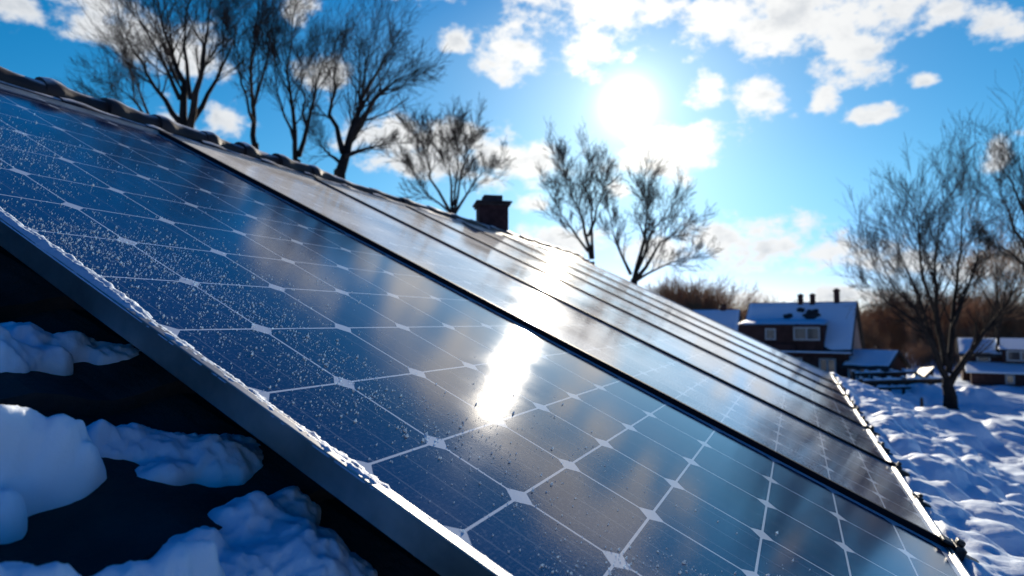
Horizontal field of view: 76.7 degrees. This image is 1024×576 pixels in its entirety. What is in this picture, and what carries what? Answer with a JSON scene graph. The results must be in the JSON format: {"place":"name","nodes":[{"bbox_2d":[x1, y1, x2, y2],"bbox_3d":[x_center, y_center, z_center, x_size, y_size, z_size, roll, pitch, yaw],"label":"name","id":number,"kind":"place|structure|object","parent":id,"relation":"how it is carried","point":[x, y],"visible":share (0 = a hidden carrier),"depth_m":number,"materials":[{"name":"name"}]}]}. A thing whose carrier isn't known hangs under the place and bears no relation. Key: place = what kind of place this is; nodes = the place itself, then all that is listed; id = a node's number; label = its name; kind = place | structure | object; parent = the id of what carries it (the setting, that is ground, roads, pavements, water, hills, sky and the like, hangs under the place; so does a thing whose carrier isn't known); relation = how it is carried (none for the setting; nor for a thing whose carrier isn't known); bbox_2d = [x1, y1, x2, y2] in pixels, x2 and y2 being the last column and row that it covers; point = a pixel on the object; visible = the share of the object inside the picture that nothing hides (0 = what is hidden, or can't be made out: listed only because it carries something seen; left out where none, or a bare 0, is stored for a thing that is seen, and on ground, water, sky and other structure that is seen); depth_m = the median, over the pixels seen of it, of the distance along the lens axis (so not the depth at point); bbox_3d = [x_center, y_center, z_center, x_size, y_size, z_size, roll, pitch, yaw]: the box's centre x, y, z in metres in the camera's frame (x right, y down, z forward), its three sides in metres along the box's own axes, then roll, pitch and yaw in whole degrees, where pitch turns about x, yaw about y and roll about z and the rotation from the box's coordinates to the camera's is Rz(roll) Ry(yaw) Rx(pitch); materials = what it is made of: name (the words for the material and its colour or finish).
{"place":"outdoors","nodes":[
{"label":"outdoors","id":0,"kind":"place"},
{"bbox_2d":[0,0,1023,311],"label":"sky","id":1,"kind":"structure","parent":0,"point":[774,108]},
{"bbox_2d":[693,304,742,331],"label":"brick house","id":2,"kind":"structure","parent":0,"point":[730,318],"depth_m":60.23,"materials":[{"name":"tile"}]},
{"bbox_2d":[873,347,1023,488],"bbox_3d":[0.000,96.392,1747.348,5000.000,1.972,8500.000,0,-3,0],"label":"ground","id":3,"kind":"structure","parent":0,"point":[986,422],"depth_m":26.92,"materials":[{"name":"white snow"}]},
{"bbox_2d":[50,2,160,113],"bbox_3d":[-15.742,-2.545,25.186,6.968,16.352,3.769,-2,-3,28],"label":"bare tree","id":4,"kind":"object","parent":3,"relation":"on","point":[132,79],"visible":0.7,"depth_m":25.77,"materials":[{"name":"brown plant"}]},
{"bbox_2d":[66,0,278,128],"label":"bare tree","id":5,"kind":"object","parent":3,"relation":"on","point":[166,41],"visible":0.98,"depth_m":19.62,"materials":[{"name":"brown plant"}]},
{"bbox_2d":[194,0,314,149],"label":"bare tree","id":6,"kind":"object","parent":3,"relation":"on","point":[252,95],"visible":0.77,"depth_m":20.43,"materials":[{"name":"brown plant"}]},
{"bbox_2d":[0,66,589,575],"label":"tiled house","id":7,"kind":"structure","parent":3,"relation":"on","point":[122,514],"depth_m":0.86,"materials":[{"name":"tile"}]},
{"bbox_2d":[0,487,27,543],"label":"snow patch","id":8,"kind":"object","parent":7,"relation":"on","point":[13,519],"visible":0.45,"depth_m":0.60,"materials":[{"name":"white snow"}]},
{"bbox_2d":[0,404,106,516],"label":"snow patch","id":9,"kind":"object","parent":7,"relation":"on","point":[51,462],"visible":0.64,"depth_m":0.65,"materials":[{"name":"white snow"}]},
{"bbox_2d":[0,321,139,375],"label":"snow patch","id":10,"kind":"object","parent":7,"relation":"on","point":[26,347],"visible":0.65,"depth_m":0.90,"materials":[{"name":"white snow"}]},
{"bbox_2d":[0,540,224,575],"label":"snow patch","id":11,"kind":"object","parent":7,"relation":"on","point":[193,558],"visible":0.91,"depth_m":0.55,"materials":[{"name":"white snow"}]},
{"bbox_2d":[86,419,263,487],"bbox_3d":[-0.428,0.221,0.827,0.262,0.098,0.350,27,8,23],"label":"snow patch","id":12,"kind":"object","parent":7,"relation":"on","point":[183,458],"visible":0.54,"depth_m":0.80,"materials":[{"name":"white snow"}]},
{"bbox_2d":[153,486,377,575],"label":"snow patch","id":13,"kind":"object","parent":7,"relation":"on","point":[281,532],"visible":0.81,"depth_m":0.71,"materials":[{"name":"white snow"}]},
{"bbox_2d":[830,372,1023,575],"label":"roof snow","id":14,"kind":"structure","parent":7,"relation":"on","point":[973,499],"depth_m":2.74,"materials":[{"name":"white snow"}]},
{"bbox_2d":[239,0,370,162],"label":"bare tree","id":15,"kind":"object","parent":3,"relation":"on","point":[296,152],"visible":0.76,"depth_m":21.28,"materials":[{"name":"brown plant"}]},
{"bbox_2d":[289,0,450,178],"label":"bare tree","id":16,"kind":"object","parent":3,"relation":"on","point":[357,123],"visible":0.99,"depth_m":18.77,"materials":[{"name":"brown plant"}]},
{"bbox_2d":[378,90,516,213],"bbox_3d":[-3.076,-1.821,30.717,6.759,15.501,5.036,0,-3,0],"label":"bare tree","id":17,"kind":"object","parent":3,"relation":"on","point":[452,141],"visible":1,"depth_m":30.29,"materials":[{"name":"brown plant"}]},
{"bbox_2d":[531,116,624,264],"bbox_3d":[3.306,-1.408,31.798,6.616,15.003,3.126,3,-4,-44],"label":"bare tree","id":18,"kind":"object","parent":3,"relation":"on","point":[589,248],"visible":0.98,"depth_m":31.49,"materials":[{"name":"brown plant"}]},
{"bbox_2d":[591,150,724,284],"bbox_3d":[7.346,-0.393,31.037,7.172,13.092,5.106,0,-3,0],"label":"bare tree","id":19,"kind":"object","parent":3,"relation":"on","point":[640,275],"visible":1,"depth_m":31.00,"materials":[{"name":"brown plant"}]},
{"bbox_2d":[643,266,865,324],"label":"scrub","id":20,"kind":"object","parent":3,"relation":"on","point":[695,300],"visible":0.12,"depth_m":67.75,"materials":[{"name":"brown plant"}]},
{"bbox_2d":[738,288,864,377],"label":"brick house","id":21,"kind":"structure","parent":3,"relation":"on","point":[828,337],"depth_m":47.29,"materials":[{"name":"tile"}]},
{"bbox_2d":[765,328,775,339],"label":"window","id":22,"kind":"structure","parent":21,"relation":"in","point":[770,333],"depth_m":47.75,"materials":[{"name":"white glass"}]},
{"bbox_2d":[793,327,819,340],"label":"window","id":23,"kind":"structure","parent":21,"relation":"in","point":[799,333],"depth_m":46.24,"materials":[{"name":"white glass"}]},
{"bbox_2d":[819,358,835,372],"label":"window","id":24,"kind":"structure","parent":21,"relation":"in","point":[828,365],"depth_m":45.62,"materials":[{"name":"grey glass"}]},
{"bbox_2d":[841,349,911,378],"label":"house","id":25,"kind":"structure","parent":3,"relation":"on","point":[861,360],"depth_m":43.99,"materials":[{"name":"tile"}]},
{"bbox_2d":[848,369,856,378],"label":"window","id":26,"kind":"structure","parent":25,"relation":"in","point":[849,370],"depth_m":44.53,"materials":[{"name":"grey glass"}]},
{"bbox_2d":[859,370,876,378],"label":"window","id":27,"kind":"structure","parent":25,"relation":"in","point":[869,376],"depth_m":43.53,"materials":[{"name":"grey glass"}]},
{"bbox_2d":[851,368,917,380],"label":"garden fence","id":28,"kind":"object","parent":3,"relation":"on","point":[878,372],"visible":0.52,"depth_m":41.36,"materials":[{"name":"brown wood"}]},
{"bbox_2d":[856,377,941,385],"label":"fence","id":29,"kind":"object","parent":3,"relation":"on","point":[900,383],"visible":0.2,"depth_m":40.23,"materials":[{"name":"brown wood"}]},
{"bbox_2d":[859,375,942,393],"bbox_3d":[23.002,5.845,37.957,6.101,1.340,0.226,1,-3,-15],"label":"garden fence","id":30,"kind":"object","parent":3,"relation":"on","point":[903,380],"visible":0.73,"depth_m":37.77,"materials":[{"name":"brown wood"}]},
{"bbox_2d":[920,397,923,406],"bbox_3d":[19.795,5.790,31.238,0.100,1.000,0.100,0,-3,0],"label":"stake","id":31,"kind":"object","parent":3,"relation":"on","point":[921,402],"visible":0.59,"depth_m":31.21,"materials":[{"name":"brown wood"}]},
{"bbox_2d":[911,367,933,377],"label":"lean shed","id":32,"kind":"structure","parent":3,"relation":"on","point":[924,372],"depth_m":42.81,"materials":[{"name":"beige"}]},
{"bbox_2d":[823,103,1023,409],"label":"bare tree","id":33,"kind":"object","parent":3,"relation":"on","point":[950,400],"visible":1,"depth_m":32.44,"materials":[{"name":"brown plant"}]},
{"bbox_2d":[856,281,1023,369],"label":"woodland","id":34,"kind":"object","parent":3,"relation":"on","point":[879,335],"visible":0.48,"depth_m":64.09,"materials":[{"name":"brown plant"}]},
{"bbox_2d":[947,198,1023,352],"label":"bare tree","id":35,"kind":"object","parent":3,"relation":"on","point":[988,301],"visible":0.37,"depth_m":44.15,"materials":[{"name":"brown plant"}]},
{"bbox_2d":[956,338,1023,385],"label":"brick house","id":36,"kind":"structure","parent":3,"relation":"on","point":[1005,366],"depth_m":43.97,"materials":[{"name":"tile"}]},
{"bbox_2d":[976,352,990,361],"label":"window","id":37,"kind":"structure","parent":36,"relation":"in","point":[978,359],"depth_m":45.10,"materials":[{"name":"grey glass"}]},
{"bbox_2d":[1005,375,1014,383],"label":"window","id":38,"kind":"structure","parent":36,"relation":"in","point":[1009,379],"depth_m":42.77,"materials":[{"name":"grey glass"}]},
{"bbox_2d":[1006,350,1023,361],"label":"window","id":39,"kind":"structure","parent":36,"relation":"in","point":[1010,355],"depth_m":43.75,"materials":[{"name":"white glass"}]},
{"bbox_2d":[959,61,1023,266],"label":"bare tree","id":40,"kind":"object","parent":3,"relation":"on","point":[1010,149],"visible":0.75,"depth_m":38.15,"materials":[{"name":"brown plant"}]},
{"label":"mounting rail","id":41,"kind":"object","parent":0,"visible":0},
{"bbox_2d":[0,84,978,575],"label":"solar panel","id":42,"kind":"object","parent":41,"relation":"on","point":[668,470],"visible":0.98,"depth_m":1.16,"materials":[{"name":"glass"}]},
{"bbox_2d":[0,207,512,575],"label":"frozen snow","id":43,"kind":"structure","parent":42,"relation":"attached to","point":[82,270],"depth_m":0.89,"materials":[{"name":"white snow"}]},
{"bbox_2d":[0,109,809,575],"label":"frost grains","id":44,"kind":"object","parent":42,"relation":"on","point":[270,325],"visible":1,"depth_m":1.04},
{"bbox_2d":[169,134,941,536],"bbox_3d":[0.006,0.028,2.607,3.196,0.061,0.982,27,8,23],"label":"solar panel","id":45,"kind":"object","parent":41,"relation":"on","point":[835,458],"visible":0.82,"depth_m":2.44,"materials":[{"name":"glass"}]},
{"bbox_2d":[316,178,892,461],"bbox_3d":[0.388,0.074,3.476,3.196,0.061,0.950,27,8,23],"label":"solar panel","id":46,"kind":"object","parent":41,"relation":"on","point":[814,413],"visible":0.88,"depth_m":3.37,"materials":[{"name":"glass"}]},
{"bbox_2d":[465,223,856,406],"bbox_3d":[1.064,0.156,5.016,3.196,0.061,0.803,27,8,23],"label":"solar panel","id":47,"kind":"object","parent":41,"relation":"on","point":[801,378],"visible":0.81,"depth_m":5.01,"materials":[{"name":"glass"}]},
{"bbox_3d":[1.399,0.542,3.825,0.042,0.067,6.808,27,8,23],"label":"mounting rail","id":48,"kind":"object","parent":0,"visible":0},
{"bbox_2d":[409,206,869,425],"bbox_3d":[0.741,0.117,4.279,3.196,0.061,0.838,27,8,23],"label":"solar panel","id":49,"kind":"object","parent":48,"relation":"on","point":[810,393],"visible":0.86,"depth_m":4.23,"materials":[{"name":"glass"}]},
{"bbox_2d":[506,235,846,393],"bbox_3d":[1.402,0.197,5.784,3.196,0.061,0.908,27,8,23],"label":"solar panel","id":50,"kind":"object","parent":48,"relation":"on","point":[747,345],"visible":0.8,"depth_m":5.80,"materials":[{"name":"glass"}]},
{"bbox_2d":[542,246,837,382],"bbox_3d":[1.823,0.249,6.735,3.189,0.064,1.206,27,8,23],"label":"solar panel","id":51,"kind":"object","parent":48,"relation":"on","point":[779,353],"visible":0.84,"depth_m":6.77,"materials":[{"name":"glass"}]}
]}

